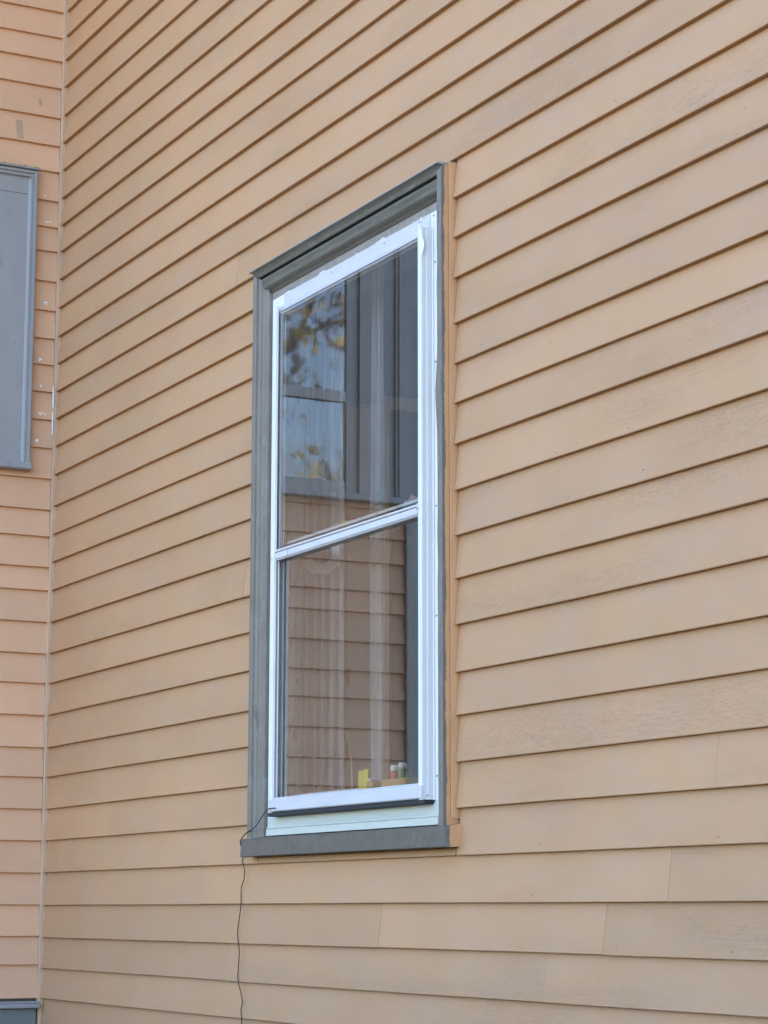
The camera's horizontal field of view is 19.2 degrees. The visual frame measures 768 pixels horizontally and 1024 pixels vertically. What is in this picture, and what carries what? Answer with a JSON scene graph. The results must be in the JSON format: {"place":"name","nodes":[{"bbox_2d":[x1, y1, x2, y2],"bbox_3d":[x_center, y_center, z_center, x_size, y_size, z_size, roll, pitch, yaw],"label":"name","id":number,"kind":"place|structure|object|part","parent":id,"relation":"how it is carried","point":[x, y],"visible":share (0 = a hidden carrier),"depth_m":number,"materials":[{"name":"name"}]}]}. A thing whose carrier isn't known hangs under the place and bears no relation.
{"place":"outdoors","nodes":[
{"label":"outdoors","id":0,"kind":"place"},
{"bbox_2d":[302,401,384,793],"bbox_3d":[-0.151,0.964,8.225,0.208,2.735,0.328,5,-11,-27],"label":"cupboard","id":1,"kind":"object","parent":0,"point":[357,692],"visible":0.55,"depth_m":8.20,"materials":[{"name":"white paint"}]},
{"bbox_3d":[-0.081,0.299,8.212,0.188,1.390,0.021,5,-11,-27],"label":"door","id":2,"kind":"part","parent":1,"relation":"part of","materials":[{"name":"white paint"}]},
{"bbox_2d":[366,778,381,803],"bbox_3d":[-0.026,0.762,5.962,0.032,0.127,0.036,5,-11,-27],"label":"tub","id":3,"kind":"object","parent":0,"point":[372,782],"visible":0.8,"depth_m":5.96,"materials":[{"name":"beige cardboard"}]},
{"bbox_2d":[404,493,417,502],"bbox_3d":[0.079,-0.032,5.981,0.024,0.034,0.091,5,-11,-27],"label":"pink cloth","id":4,"kind":"object","parent":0,"point":[412,497],"visible":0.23,"depth_m":5.97,"materials":[{"name":"fabric"}]},
{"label":"ground","id":5,"kind":"structure","parent":0,"visible":0},
{"bbox_2d":[0,0,767,1023],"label":"clapboard house","id":6,"kind":"structure","parent":5,"relation":"on","point":[550,216],"depth_m":6.00,"materials":[{"name":"beige paint"}]},
{"bbox_2d":[0,161,40,470],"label":"window","id":7,"kind":"structure","parent":6,"relation":"in","point":[18,183],"depth_m":8.40,"materials":[{"name":"blue paint"}]},
{"bbox_2d":[237,807,275,1023],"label":"black cable","id":8,"kind":"object","parent":6,"relation":"hanging from","point":[240,912],"visible":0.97,"depth_m":6.57,"materials":[{"name":"rubber"}]},
{"bbox_2d":[300,532,339,573],"bbox_3d":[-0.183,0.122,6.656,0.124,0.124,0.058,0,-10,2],"label":"octagonal window sticker","id":9,"kind":"object","parent":6,"relation":"attached to","point":[325,561],"visible":0.45,"depth_m":6.63,"materials":[{"name":"clear"}]},
{"bbox_2d":[302,285,345,793],"bbox_3d":[-0.179,0.442,6.683,0.034,2.240,0.285,5,-11,-27],"label":"curtain","id":10,"kind":"object","parent":6,"relation":"hanging from","point":[333,490],"visible":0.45,"depth_m":6.74,"materials":[{"name":"white fabric"}]},
{"bbox_2d":[240,162,461,856],"bbox_3d":[-0.043,0.060,6.245,0.244,1.740,1.440,5,-11,-27],"label":"window","id":11,"kind":"structure","parent":6,"relation":"in","point":[409,215],"depth_m":6.18,"materials":[{"name":"grey paint"}]},
{"bbox_2d":[351,756,352,789],"bbox_3d":[-0.087,0.749,6.076,0.005,0.192,0.006,5,-11,-27],"label":"thin stick","id":12,"kind":"object","parent":6,"relation":"on","point":[351,774],"visible":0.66,"depth_m":6.08,"materials":[{"name":"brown wood"}]},
{"bbox_2d":[358,768,368,804],"bbox_3d":[-0.045,0.757,6.017,0.022,0.156,0.058,5,-11,-27],"label":"yellow card","id":13,"kind":"object","parent":6,"relation":"on","point":[363,776],"visible":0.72,"depth_m":6.02,"materials":[{"name":"yellow paper"}]},
{"bbox_2d":[370,265,383,780],"bbox_3d":[-0.019,0.390,6.384,0.031,2.240,0.069,7,-12,-34],"label":"curtain","id":14,"kind":"object","parent":6,"relation":"hanging from","point":[377,472],"visible":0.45,"depth_m":6.44,"materials":[{"name":"white fabric"}]},
{"bbox_2d":[374,489,383,512],"bbox_3d":[-0.013,-0.024,6.155,0.006,0.077,0.063,5,-11,-27],"label":"wire loop","id":15,"kind":"object","parent":6,"relation":"on","point":[375,494],"visible":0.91,"depth_m":6.16,"materials":[{"name":"grey metal"}]},
{"bbox_2d":[382,777,417,802],"bbox_3d":[0.042,0.743,5.826,0.038,0.118,0.137,5,-11,-27],"label":"cardboard tray","id":16,"kind":"object","parent":6,"relation":"on","point":[400,781],"visible":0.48,"depth_m":5.80,"materials":[{"name":"beige cardboard"}]},
{"bbox_2d":[390,765,397,778],"bbox_3d":[0.028,0.698,5.862,0.023,0.090,0.023,5,-11,-27],"label":"bottle","id":17,"kind":"object","parent":16,"relation":"in","point":[393,771],"visible":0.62,"depth_m":5.86,"materials":[{"name":"red plastic"}]},
{"bbox_2d":[398,762,406,777],"bbox_3d":[0.047,0.690,5.826,0.023,0.094,0.023,5,-11,-27],"label":"bottle","id":18,"kind":"object","parent":16,"relation":"in","point":[402,769],"visible":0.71,"depth_m":5.82,"materials":[{"name":"green plastic"}]},
{"bbox_2d":[391,412,422,776],"bbox_3d":[0.329,1.012,8.656,0.680,2.780,0.011,5,-11,-27],"label":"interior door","id":19,"kind":"structure","parent":6,"relation":"in","point":[404,427],"depth_m":8.63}
]}

